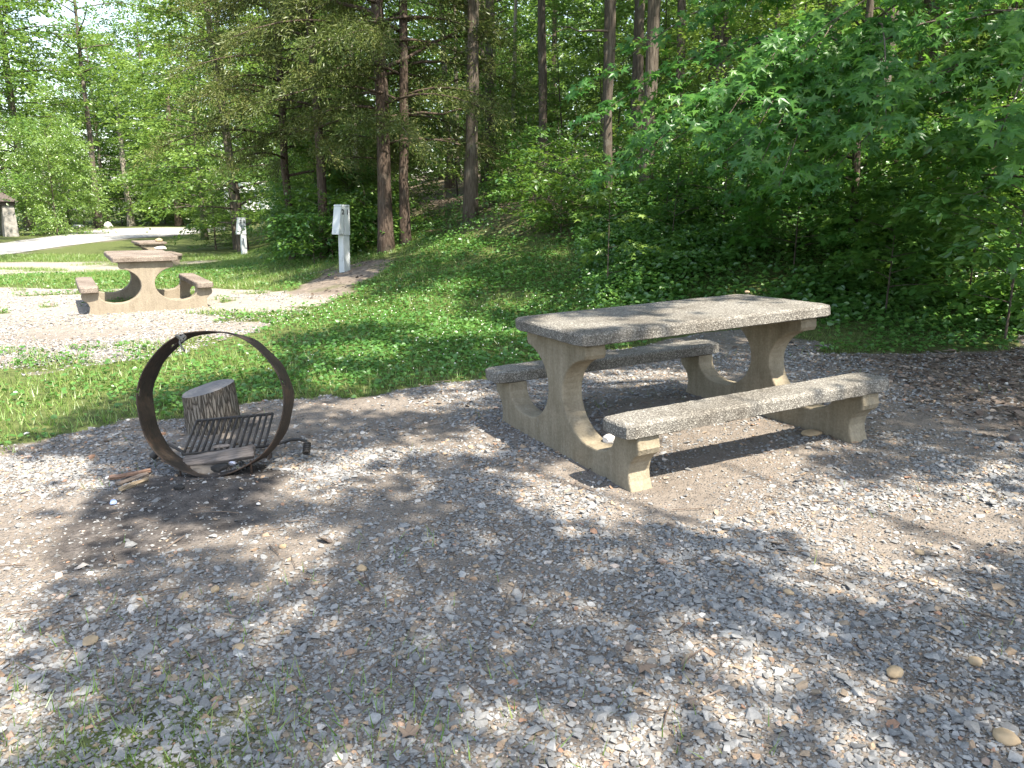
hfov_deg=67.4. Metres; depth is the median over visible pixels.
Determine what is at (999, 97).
forest shrub
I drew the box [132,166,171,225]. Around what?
undergrowth bush
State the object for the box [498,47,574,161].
understorey sapling
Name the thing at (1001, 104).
forest shrub
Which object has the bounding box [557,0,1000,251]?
sweetgum tree
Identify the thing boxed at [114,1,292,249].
hardwood tree
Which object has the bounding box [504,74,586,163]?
understorey sapling
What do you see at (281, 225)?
forest shrub
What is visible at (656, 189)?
forest shrub
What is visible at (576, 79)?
understorey sapling
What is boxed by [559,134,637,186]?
forest shrub
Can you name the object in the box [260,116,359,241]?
understorey sapling
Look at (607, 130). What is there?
hardwood tree
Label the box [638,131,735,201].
forest shrub
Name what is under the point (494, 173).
forest shrub
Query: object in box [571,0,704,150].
understorey sapling
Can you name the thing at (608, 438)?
white rock
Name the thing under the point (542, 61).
hardwood tree
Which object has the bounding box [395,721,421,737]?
dry leaf
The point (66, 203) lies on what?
undergrowth bush
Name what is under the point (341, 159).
understorey sapling
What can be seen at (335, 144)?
understorey sapling
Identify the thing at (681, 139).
forest shrub
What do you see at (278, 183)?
understorey sapling
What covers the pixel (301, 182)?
understorey sapling
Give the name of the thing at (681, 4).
hardwood tree
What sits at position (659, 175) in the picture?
forest shrub
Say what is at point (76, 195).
undergrowth bush
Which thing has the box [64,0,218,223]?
hardwood tree
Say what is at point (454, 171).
understorey sapling
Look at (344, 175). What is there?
forest shrub
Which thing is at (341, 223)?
site post
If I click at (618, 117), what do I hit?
understorey sapling
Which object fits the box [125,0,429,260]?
cedar tree
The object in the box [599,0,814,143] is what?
understorey sapling
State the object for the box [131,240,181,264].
picnic table
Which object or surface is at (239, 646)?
stone
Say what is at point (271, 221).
forest shrub
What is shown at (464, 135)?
understorey sapling
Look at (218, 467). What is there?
charcoal lump
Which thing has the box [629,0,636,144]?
hardwood tree
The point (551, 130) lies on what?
forest shrub
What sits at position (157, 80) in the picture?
hardwood tree
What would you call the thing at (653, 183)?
forest shrub
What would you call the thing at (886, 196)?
maple sapling
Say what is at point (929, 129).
forest shrub
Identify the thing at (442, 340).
clover
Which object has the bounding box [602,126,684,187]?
forest shrub
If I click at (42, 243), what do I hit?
road
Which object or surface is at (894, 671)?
stone
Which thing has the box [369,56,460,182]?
understorey sapling
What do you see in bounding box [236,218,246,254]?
site post
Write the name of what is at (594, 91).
understorey sapling
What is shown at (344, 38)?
cedar tree
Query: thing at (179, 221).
hardwood tree
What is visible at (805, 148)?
forest shrub
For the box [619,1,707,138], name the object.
understorey sapling
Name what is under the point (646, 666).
dry leaf
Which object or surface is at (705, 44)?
understorey sapling
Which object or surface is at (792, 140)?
forest shrub
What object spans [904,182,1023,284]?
leafy sapling
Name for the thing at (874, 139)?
forest shrub
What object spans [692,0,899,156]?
understorey sapling
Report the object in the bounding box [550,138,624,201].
forest shrub
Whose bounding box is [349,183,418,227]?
forest shrub
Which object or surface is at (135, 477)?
kindling stick
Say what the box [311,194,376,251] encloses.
forest shrub
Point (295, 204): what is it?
forest shrub
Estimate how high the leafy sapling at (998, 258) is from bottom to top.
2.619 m
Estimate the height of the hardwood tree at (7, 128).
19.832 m
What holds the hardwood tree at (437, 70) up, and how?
on the ground at (264, 492)
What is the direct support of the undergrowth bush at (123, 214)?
on the ground at (264, 492)
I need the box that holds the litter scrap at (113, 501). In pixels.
[110,499,116,504]
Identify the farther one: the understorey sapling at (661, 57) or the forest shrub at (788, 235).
the understorey sapling at (661, 57)
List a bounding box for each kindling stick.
[108,468,151,479]
[115,472,148,485]
[118,477,148,491]
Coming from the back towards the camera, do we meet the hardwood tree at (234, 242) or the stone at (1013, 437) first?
the hardwood tree at (234, 242)
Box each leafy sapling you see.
[852,101,1023,242]
[875,122,1023,343]
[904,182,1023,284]
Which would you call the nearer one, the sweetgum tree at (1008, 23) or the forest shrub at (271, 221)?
the sweetgum tree at (1008, 23)
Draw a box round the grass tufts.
[0,291,1022,767]
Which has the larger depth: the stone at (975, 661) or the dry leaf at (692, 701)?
the stone at (975, 661)
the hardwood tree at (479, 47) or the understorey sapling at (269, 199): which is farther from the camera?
the hardwood tree at (479, 47)
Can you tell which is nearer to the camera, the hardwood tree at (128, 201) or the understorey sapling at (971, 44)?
the understorey sapling at (971, 44)
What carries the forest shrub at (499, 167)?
on the ground at (264, 492)
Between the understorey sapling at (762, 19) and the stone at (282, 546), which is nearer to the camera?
the stone at (282, 546)
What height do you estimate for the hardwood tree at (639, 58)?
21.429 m
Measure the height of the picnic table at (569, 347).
0.881 m
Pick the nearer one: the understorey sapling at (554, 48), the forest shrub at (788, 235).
the forest shrub at (788, 235)
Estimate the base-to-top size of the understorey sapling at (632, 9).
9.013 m
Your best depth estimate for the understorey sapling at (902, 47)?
15.35 m
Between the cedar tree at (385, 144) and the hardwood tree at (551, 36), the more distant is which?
the hardwood tree at (551, 36)
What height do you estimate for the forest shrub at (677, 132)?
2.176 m
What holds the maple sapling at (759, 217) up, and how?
on the ground at (264, 492)
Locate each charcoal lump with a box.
[173,484,184,489]
[211,464,228,471]
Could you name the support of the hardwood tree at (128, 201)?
on the ground at (264, 492)
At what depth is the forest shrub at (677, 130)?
16.94 m
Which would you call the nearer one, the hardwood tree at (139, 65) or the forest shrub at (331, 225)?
the forest shrub at (331, 225)
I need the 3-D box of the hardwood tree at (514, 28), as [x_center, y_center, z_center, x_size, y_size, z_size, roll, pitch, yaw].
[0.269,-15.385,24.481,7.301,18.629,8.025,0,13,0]
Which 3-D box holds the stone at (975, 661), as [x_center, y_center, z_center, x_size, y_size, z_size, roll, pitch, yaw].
[1.447,0.867,2.398,0.049,0.032,0.040,-12,18,-42]
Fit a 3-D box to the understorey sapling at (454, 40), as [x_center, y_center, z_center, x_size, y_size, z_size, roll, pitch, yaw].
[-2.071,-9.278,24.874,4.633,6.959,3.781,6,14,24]
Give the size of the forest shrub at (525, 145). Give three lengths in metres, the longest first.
2.417 x 2.142 x 2.057 m
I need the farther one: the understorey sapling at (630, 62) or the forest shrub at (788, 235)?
the understorey sapling at (630, 62)
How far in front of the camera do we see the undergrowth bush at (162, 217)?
89.45 m
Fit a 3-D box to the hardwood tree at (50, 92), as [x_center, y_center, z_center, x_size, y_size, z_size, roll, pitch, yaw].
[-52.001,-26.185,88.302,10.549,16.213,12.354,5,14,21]
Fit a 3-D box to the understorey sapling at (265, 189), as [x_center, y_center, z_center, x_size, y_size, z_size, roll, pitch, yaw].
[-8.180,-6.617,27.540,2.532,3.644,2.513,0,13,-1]
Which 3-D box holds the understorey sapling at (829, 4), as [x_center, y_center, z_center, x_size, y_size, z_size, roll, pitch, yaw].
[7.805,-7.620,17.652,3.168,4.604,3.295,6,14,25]
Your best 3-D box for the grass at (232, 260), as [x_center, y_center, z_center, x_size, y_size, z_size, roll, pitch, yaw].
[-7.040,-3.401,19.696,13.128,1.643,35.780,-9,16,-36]
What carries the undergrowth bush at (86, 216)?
on the ground at (264, 492)
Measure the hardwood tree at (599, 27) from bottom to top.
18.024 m
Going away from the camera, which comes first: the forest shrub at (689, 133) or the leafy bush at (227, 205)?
the forest shrub at (689, 133)
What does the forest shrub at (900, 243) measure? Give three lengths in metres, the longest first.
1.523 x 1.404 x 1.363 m
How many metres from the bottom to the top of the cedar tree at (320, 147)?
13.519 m
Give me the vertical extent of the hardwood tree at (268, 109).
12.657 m
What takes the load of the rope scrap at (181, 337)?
hanging from the fire ring
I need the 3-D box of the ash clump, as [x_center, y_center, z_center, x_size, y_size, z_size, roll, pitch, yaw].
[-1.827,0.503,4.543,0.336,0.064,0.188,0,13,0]
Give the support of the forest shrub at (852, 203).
on the ground at (264, 492)
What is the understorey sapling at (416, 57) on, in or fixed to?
on the ground at (264, 492)
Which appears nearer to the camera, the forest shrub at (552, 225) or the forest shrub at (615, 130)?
the forest shrub at (552, 225)
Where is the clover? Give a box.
[0,229,1023,443]
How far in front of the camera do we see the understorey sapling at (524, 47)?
40.72 m
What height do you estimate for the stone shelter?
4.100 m
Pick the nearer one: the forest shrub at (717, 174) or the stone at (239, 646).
the stone at (239, 646)
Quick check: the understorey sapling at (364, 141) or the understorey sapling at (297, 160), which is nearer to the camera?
the understorey sapling at (297, 160)
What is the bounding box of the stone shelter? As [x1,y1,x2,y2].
[0,192,18,236]
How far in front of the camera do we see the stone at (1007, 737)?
2.04 m
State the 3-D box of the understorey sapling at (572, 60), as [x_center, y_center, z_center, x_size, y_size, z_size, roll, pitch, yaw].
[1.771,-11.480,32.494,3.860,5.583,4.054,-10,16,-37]
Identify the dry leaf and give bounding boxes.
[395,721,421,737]
[636,662,656,674]
[686,697,700,705]
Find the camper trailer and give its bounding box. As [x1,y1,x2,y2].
[224,182,275,218]
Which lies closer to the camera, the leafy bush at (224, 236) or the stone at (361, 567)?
the stone at (361, 567)
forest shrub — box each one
[234,181,316,243]
[253,202,338,262]
[254,209,301,258]
[257,202,316,261]
[258,192,316,244]
[261,202,306,253]
[263,203,363,264]
[265,185,343,258]
[274,183,376,259]
[275,203,318,251]
[292,195,354,248]
[300,164,396,241]
[301,219,367,261]
[307,197,376,256]
[308,169,375,203]
[308,181,398,258]
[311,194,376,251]
[312,180,398,240]
[313,196,369,246]
[333,203,376,243]
[335,165,398,234]
[336,219,376,248]
[343,166,427,217]
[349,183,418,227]
[350,204,412,244]
[391,178,450,230]
[476,123,589,217]
[478,144,525,201]
[478,177,508,206]
[484,147,546,183]
[484,165,574,229]
[486,150,549,213]
[489,158,549,193]
[497,141,623,236]
[505,121,590,186]
[517,178,583,235]
[534,157,583,196]
[536,175,613,232]
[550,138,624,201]
[550,161,622,229]
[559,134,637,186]
[582,115,661,179]
[587,135,635,178]
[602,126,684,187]
[616,144,730,262]
[626,147,709,218]
[632,103,806,241]
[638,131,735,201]
[643,91,704,163]
[643,127,741,197]
[662,103,726,172]
[667,102,720,154]
[672,107,766,178]
[696,164,789,268]
[698,152,769,189]
[730,210,806,266]
[732,116,816,186]
[750,109,846,201]
[779,106,862,160]
[800,93,940,152]
[810,187,895,255]
[836,115,945,202]
[847,211,960,268]
[850,113,953,177]
[861,180,944,260]
[862,170,963,253]
[902,116,1023,209]
[918,98,970,125]
[923,37,1020,127]
[938,59,1023,125]
[941,115,994,178]
[945,62,1023,115]
[967,61,1020,101]
[970,96,1023,159]
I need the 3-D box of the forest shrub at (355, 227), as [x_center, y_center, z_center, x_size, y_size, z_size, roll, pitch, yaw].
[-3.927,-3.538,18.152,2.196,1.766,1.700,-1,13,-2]
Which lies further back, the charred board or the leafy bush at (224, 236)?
the leafy bush at (224, 236)
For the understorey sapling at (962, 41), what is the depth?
28.98 m
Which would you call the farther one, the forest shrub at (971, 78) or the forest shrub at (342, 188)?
the forest shrub at (342, 188)
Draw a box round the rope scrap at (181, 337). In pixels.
[175,334,185,351]
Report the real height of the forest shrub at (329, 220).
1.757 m
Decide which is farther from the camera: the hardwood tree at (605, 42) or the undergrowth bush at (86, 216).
the undergrowth bush at (86, 216)
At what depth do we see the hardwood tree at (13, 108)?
62.30 m
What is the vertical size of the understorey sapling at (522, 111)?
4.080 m
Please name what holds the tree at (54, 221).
on the ground at (264, 492)
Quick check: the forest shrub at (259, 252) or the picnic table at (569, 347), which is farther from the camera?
the forest shrub at (259, 252)
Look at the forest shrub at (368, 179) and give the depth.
19.22 m
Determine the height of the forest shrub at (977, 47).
2.466 m
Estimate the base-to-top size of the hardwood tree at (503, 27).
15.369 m
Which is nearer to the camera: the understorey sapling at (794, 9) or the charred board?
the charred board
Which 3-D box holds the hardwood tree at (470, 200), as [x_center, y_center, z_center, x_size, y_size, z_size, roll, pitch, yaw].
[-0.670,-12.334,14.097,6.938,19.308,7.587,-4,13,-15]
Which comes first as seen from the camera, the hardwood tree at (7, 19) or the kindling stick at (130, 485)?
the kindling stick at (130, 485)
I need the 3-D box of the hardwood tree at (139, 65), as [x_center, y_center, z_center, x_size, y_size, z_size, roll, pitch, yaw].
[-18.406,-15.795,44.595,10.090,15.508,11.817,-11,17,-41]
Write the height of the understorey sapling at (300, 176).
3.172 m
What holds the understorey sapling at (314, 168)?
on the ground at (264, 492)
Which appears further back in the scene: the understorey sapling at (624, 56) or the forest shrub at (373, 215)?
the understorey sapling at (624, 56)
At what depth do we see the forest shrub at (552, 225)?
13.28 m
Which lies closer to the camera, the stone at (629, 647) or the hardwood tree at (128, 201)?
the stone at (629, 647)
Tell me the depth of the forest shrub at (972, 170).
10.41 m
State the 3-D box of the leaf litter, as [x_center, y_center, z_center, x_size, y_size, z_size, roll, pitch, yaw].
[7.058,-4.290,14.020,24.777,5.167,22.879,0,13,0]
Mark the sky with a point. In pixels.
(67, 12)
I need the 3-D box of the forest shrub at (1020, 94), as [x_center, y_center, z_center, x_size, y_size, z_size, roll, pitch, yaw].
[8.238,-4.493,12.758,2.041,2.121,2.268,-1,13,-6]
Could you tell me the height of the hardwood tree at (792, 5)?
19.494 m
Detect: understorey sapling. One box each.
[247,153,305,229]
[252,59,372,210]
[254,140,300,208]
[255,146,310,223]
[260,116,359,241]
[263,157,304,209]
[270,122,344,204]
[270,145,330,202]
[291,60,398,211]
[291,135,367,224]
[293,113,376,219]
[308,4,430,164]
[319,0,446,163]
[324,114,373,218]
[327,122,398,175]
[344,94,416,182]
[349,1,448,185]
[355,129,412,211]
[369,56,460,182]
[394,0,512,195]
[395,15,509,197]
[409,53,512,190]
[442,52,527,172]
[442,68,503,170]
[458,18,537,142]
[464,73,538,174]
[478,49,552,171]
[480,0,599,164]
[483,69,557,169]
[486,0,621,159]
[496,40,568,149]
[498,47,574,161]
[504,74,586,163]
[521,52,598,169]
[527,21,616,158]
[547,0,662,158]
[548,25,626,160]
[556,102,586,159]
[559,42,625,138]
[564,0,673,156]
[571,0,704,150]
[574,0,706,120]
[585,0,759,136]
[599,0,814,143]
[612,0,690,128]
[612,0,706,132]
[617,1,702,129]
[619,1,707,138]
[657,0,768,134]
[662,4,707,92]
[667,0,881,119]
[675,2,751,92]
[685,0,793,108]
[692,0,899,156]
[705,1,788,62]
[732,0,805,115]
[735,0,917,120]
[763,0,839,84]
[779,0,944,65]
[804,0,921,78]
[812,1,953,69]
[831,0,927,104]
[861,1,1004,47]
[900,2,1000,100]
[903,1,1018,104]
[907,0,1023,102]
[907,4,1002,91]
[948,4,995,104]
[971,2,1007,37]
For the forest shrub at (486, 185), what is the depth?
16.89 m
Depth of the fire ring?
4.50 m
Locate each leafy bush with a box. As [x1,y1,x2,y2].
[187,176,247,249]
[205,162,257,244]
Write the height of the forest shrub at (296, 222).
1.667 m
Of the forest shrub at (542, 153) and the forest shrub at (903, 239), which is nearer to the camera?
the forest shrub at (903, 239)
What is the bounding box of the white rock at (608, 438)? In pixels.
[603,434,614,443]
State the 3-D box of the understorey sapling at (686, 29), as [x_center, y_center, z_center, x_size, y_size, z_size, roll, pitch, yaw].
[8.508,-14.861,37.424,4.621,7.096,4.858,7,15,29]
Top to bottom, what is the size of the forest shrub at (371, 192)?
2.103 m
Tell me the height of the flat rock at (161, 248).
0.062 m
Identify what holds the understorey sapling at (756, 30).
on the ground at (264, 492)
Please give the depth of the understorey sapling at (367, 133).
27.59 m
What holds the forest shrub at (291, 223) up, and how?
on the ground at (264, 492)
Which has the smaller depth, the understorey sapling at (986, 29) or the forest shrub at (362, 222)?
the forest shrub at (362, 222)
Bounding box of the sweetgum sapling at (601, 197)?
[568,167,662,288]
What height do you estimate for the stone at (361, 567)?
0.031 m
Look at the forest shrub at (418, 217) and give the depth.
17.61 m
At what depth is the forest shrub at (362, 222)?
18.21 m
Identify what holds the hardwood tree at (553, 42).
on the ground at (264, 492)
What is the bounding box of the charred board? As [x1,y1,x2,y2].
[183,444,255,465]
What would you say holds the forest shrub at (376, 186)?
on the ground at (264, 492)
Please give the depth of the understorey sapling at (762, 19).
29.45 m
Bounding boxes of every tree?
[0,0,61,205]
[0,0,101,230]
[0,0,105,220]
[0,0,132,228]
[0,3,32,71]
[0,60,46,208]
[0,111,121,236]
[6,0,154,227]
[6,83,112,223]
[25,12,157,223]
[41,29,185,219]
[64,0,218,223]
[71,69,173,225]
[96,0,309,251]
[100,0,280,239]
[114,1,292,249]
[114,13,260,219]
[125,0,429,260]
[125,96,218,225]
[153,0,455,258]
[202,0,536,253]
[214,0,416,206]
[230,0,560,246]
[250,1,441,185]
[349,0,426,161]
[384,0,480,188]
[394,6,461,179]
[407,0,505,178]
[414,0,529,81]
[419,2,524,76]
[425,0,535,184]
[432,0,534,174]
[433,0,552,57]
[435,4,505,175]
[462,0,478,224]
[484,0,497,190]
[493,0,546,135]
[497,0,516,171]
[502,0,597,160]
[503,0,628,170]
[538,0,548,180]
[553,0,634,69]
[557,0,615,192]
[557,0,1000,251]
[571,0,645,61]
[598,0,607,162]
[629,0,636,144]
[633,0,644,164]
[638,0,660,185]
[673,0,685,146]
[707,2,722,132]
[719,1,731,134]
[722,0,1023,233]
[781,0,795,116]
[860,0,898,182]
[917,0,939,122]
[934,6,944,58]
[936,5,951,110]
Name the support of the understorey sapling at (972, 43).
on the ground at (264, 492)
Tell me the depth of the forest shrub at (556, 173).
16.36 m
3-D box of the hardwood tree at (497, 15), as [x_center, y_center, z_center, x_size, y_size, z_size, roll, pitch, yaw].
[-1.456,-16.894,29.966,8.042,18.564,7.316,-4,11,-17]
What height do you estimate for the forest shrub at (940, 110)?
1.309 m
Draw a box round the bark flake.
[213,444,229,447]
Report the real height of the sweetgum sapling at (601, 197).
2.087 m
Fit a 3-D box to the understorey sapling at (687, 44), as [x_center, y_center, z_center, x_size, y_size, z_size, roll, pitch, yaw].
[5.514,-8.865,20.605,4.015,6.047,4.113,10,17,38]
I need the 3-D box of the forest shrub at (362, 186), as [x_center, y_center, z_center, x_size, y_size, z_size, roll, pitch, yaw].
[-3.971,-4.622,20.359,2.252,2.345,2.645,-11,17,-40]
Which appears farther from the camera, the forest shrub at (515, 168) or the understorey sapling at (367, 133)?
the understorey sapling at (367, 133)
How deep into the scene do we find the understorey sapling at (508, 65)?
36.97 m
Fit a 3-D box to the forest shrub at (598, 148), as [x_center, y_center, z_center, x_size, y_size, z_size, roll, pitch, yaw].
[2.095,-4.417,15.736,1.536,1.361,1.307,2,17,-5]
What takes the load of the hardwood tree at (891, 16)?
on the ground at (264, 492)
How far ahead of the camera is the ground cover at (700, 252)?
10.42 m
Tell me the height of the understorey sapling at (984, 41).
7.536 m
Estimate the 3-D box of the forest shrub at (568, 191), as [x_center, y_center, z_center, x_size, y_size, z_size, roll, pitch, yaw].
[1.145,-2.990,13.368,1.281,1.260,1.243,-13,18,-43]
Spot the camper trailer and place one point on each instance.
(240, 184)
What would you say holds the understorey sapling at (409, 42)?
on the ground at (264, 492)
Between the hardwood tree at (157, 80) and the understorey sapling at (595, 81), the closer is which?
the understorey sapling at (595, 81)
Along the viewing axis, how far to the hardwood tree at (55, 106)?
68.16 m
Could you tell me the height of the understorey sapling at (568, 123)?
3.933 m
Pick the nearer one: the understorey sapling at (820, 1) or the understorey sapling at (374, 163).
the understorey sapling at (820, 1)
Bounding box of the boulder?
[104,222,112,227]
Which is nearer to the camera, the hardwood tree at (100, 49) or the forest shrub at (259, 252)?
the forest shrub at (259, 252)
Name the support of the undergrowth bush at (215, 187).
on the ground at (264, 492)
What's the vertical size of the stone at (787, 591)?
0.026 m
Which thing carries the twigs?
on the ground at (264, 492)
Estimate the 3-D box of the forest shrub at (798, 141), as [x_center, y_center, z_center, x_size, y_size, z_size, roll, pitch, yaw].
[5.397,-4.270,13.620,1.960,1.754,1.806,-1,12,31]
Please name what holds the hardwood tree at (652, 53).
on the ground at (264, 492)
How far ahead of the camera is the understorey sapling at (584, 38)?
23.60 m
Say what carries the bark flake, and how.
on the charred board
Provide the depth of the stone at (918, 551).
3.15 m
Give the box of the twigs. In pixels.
[0,338,1023,728]
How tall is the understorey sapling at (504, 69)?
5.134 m
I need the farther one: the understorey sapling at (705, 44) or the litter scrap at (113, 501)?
the understorey sapling at (705, 44)
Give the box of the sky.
[0,0,950,210]
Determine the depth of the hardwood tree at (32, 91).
62.29 m
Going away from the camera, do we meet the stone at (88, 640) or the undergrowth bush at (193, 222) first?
the stone at (88, 640)
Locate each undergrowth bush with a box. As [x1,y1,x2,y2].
[40,163,84,225]
[59,146,100,223]
[68,156,112,224]
[102,179,142,225]
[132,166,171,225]
[142,170,182,224]
[160,159,197,223]
[182,175,218,223]
[202,157,242,225]
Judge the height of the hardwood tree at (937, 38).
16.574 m
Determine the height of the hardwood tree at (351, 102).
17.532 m
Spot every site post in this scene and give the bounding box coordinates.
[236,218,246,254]
[332,205,349,272]
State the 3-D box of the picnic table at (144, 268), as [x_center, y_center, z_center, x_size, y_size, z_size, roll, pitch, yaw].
[-5.581,-1.530,11.584,1.730,0.881,1.895,-8,15,-30]
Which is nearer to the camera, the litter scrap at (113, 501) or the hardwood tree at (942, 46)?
the litter scrap at (113, 501)
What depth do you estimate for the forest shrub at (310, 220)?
16.65 m
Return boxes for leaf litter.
[103,146,1023,542]
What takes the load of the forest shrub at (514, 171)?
on the ground at (264, 492)
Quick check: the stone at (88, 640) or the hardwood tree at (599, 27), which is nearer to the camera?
the stone at (88, 640)
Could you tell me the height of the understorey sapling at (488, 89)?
4.588 m
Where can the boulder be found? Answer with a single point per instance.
(107, 225)
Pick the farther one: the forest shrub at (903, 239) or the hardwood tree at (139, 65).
the hardwood tree at (139, 65)
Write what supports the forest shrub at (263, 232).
on the ground at (264, 492)
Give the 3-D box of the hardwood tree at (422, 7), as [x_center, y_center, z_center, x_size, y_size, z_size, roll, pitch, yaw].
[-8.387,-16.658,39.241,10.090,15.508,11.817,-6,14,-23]
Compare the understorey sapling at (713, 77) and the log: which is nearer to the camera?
the log
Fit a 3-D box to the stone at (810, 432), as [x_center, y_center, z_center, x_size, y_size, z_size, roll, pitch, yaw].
[1.864,0.307,4.778,0.137,0.037,0.104,-3,13,-12]
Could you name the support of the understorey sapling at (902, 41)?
on the ground at (264, 492)
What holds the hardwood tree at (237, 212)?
on the ground at (264, 492)
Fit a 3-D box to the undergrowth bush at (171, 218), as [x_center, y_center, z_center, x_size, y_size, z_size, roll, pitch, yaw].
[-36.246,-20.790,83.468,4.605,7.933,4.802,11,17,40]
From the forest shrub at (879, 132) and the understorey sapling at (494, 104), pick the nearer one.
the forest shrub at (879, 132)
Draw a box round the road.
[0,226,224,254]
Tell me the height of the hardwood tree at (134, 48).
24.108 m
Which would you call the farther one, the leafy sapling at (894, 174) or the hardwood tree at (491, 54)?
the hardwood tree at (491, 54)
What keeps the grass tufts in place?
on the ground at (264, 492)
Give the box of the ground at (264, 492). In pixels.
[0,96,1023,767]
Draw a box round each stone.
[82,635,98,645]
[211,585,218,592]
[232,643,244,649]
[279,544,286,548]
[356,564,366,571]
[625,643,634,651]
[783,588,793,595]
[801,429,822,436]
[886,665,903,678]
[914,549,923,554]
[968,656,982,666]
[992,727,1020,746]
[1008,434,1019,441]
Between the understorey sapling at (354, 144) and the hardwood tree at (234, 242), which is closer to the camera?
the understorey sapling at (354, 144)
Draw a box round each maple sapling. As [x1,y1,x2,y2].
[720,159,870,263]
[799,173,994,312]
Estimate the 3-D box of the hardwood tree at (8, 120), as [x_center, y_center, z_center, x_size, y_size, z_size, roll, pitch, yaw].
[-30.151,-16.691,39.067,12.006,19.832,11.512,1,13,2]
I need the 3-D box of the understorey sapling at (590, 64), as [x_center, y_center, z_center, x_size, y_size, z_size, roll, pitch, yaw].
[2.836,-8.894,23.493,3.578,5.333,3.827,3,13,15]
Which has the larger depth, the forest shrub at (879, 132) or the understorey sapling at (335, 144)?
the understorey sapling at (335, 144)
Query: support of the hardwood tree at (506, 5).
on the ground at (264, 492)
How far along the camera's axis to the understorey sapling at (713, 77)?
13.72 m
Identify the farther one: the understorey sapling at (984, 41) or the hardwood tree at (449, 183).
the hardwood tree at (449, 183)
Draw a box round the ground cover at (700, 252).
[376,114,1023,338]
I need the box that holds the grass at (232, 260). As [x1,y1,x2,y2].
[0,230,1023,453]
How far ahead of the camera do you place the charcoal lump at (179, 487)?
4.10 m
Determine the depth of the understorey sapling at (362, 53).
27.46 m
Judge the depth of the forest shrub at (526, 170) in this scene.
13.97 m
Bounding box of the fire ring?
[136,331,310,476]
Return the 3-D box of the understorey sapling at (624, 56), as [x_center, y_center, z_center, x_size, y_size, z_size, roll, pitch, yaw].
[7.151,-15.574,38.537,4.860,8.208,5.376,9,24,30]
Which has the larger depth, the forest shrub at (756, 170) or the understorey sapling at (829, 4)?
the understorey sapling at (829, 4)
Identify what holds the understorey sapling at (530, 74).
on the ground at (264, 492)
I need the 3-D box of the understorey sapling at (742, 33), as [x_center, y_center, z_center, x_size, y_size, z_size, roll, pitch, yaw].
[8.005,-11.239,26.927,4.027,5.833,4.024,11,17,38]
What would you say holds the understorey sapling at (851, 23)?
on the ground at (264, 492)
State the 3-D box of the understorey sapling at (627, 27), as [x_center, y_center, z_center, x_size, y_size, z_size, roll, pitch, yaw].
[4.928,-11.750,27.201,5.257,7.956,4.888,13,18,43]
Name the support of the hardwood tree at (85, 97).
on the ground at (264, 492)
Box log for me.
[182,379,240,435]
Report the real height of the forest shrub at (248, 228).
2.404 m
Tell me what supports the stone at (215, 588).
on the ground at (264, 492)
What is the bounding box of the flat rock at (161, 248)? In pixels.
[154,246,166,249]
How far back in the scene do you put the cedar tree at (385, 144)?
15.36 m
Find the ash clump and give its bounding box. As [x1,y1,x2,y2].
[175,462,231,473]
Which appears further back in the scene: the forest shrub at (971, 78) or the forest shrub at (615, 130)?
the forest shrub at (615, 130)
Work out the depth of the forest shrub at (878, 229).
9.23 m
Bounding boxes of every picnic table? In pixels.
[75,250,212,314]
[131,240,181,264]
[485,294,889,492]
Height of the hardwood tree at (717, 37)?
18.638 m
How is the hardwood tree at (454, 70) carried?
on the ground at (264, 492)
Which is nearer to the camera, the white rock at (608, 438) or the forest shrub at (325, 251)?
the white rock at (608, 438)
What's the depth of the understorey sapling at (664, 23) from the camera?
23.47 m
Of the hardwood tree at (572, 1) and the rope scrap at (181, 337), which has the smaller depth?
the rope scrap at (181, 337)
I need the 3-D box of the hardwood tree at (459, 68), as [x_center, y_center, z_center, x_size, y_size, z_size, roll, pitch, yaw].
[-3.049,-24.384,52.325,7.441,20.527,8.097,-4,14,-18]
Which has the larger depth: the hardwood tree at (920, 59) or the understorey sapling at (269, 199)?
the understorey sapling at (269, 199)
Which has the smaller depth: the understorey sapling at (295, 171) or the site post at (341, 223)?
the site post at (341, 223)
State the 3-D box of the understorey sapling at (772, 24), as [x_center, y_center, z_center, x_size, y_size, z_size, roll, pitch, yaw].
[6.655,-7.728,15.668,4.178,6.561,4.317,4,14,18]
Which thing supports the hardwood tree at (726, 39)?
on the ground at (264, 492)
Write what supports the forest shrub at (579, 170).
on the ground at (264, 492)
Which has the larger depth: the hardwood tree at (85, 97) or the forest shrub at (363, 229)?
the hardwood tree at (85, 97)
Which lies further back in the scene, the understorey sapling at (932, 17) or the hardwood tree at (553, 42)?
the hardwood tree at (553, 42)
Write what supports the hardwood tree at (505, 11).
on the ground at (264, 492)
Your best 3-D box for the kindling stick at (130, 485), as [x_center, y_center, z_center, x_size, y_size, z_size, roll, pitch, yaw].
[-2.113,0.560,4.287,0.028,0.022,0.207,44,22,7]
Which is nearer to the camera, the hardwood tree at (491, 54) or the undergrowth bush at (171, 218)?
the hardwood tree at (491, 54)
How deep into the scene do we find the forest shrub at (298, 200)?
16.82 m
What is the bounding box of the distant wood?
[0,0,993,222]
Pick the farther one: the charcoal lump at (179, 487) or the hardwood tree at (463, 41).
the hardwood tree at (463, 41)
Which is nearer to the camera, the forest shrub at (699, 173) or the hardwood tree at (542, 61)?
the forest shrub at (699, 173)

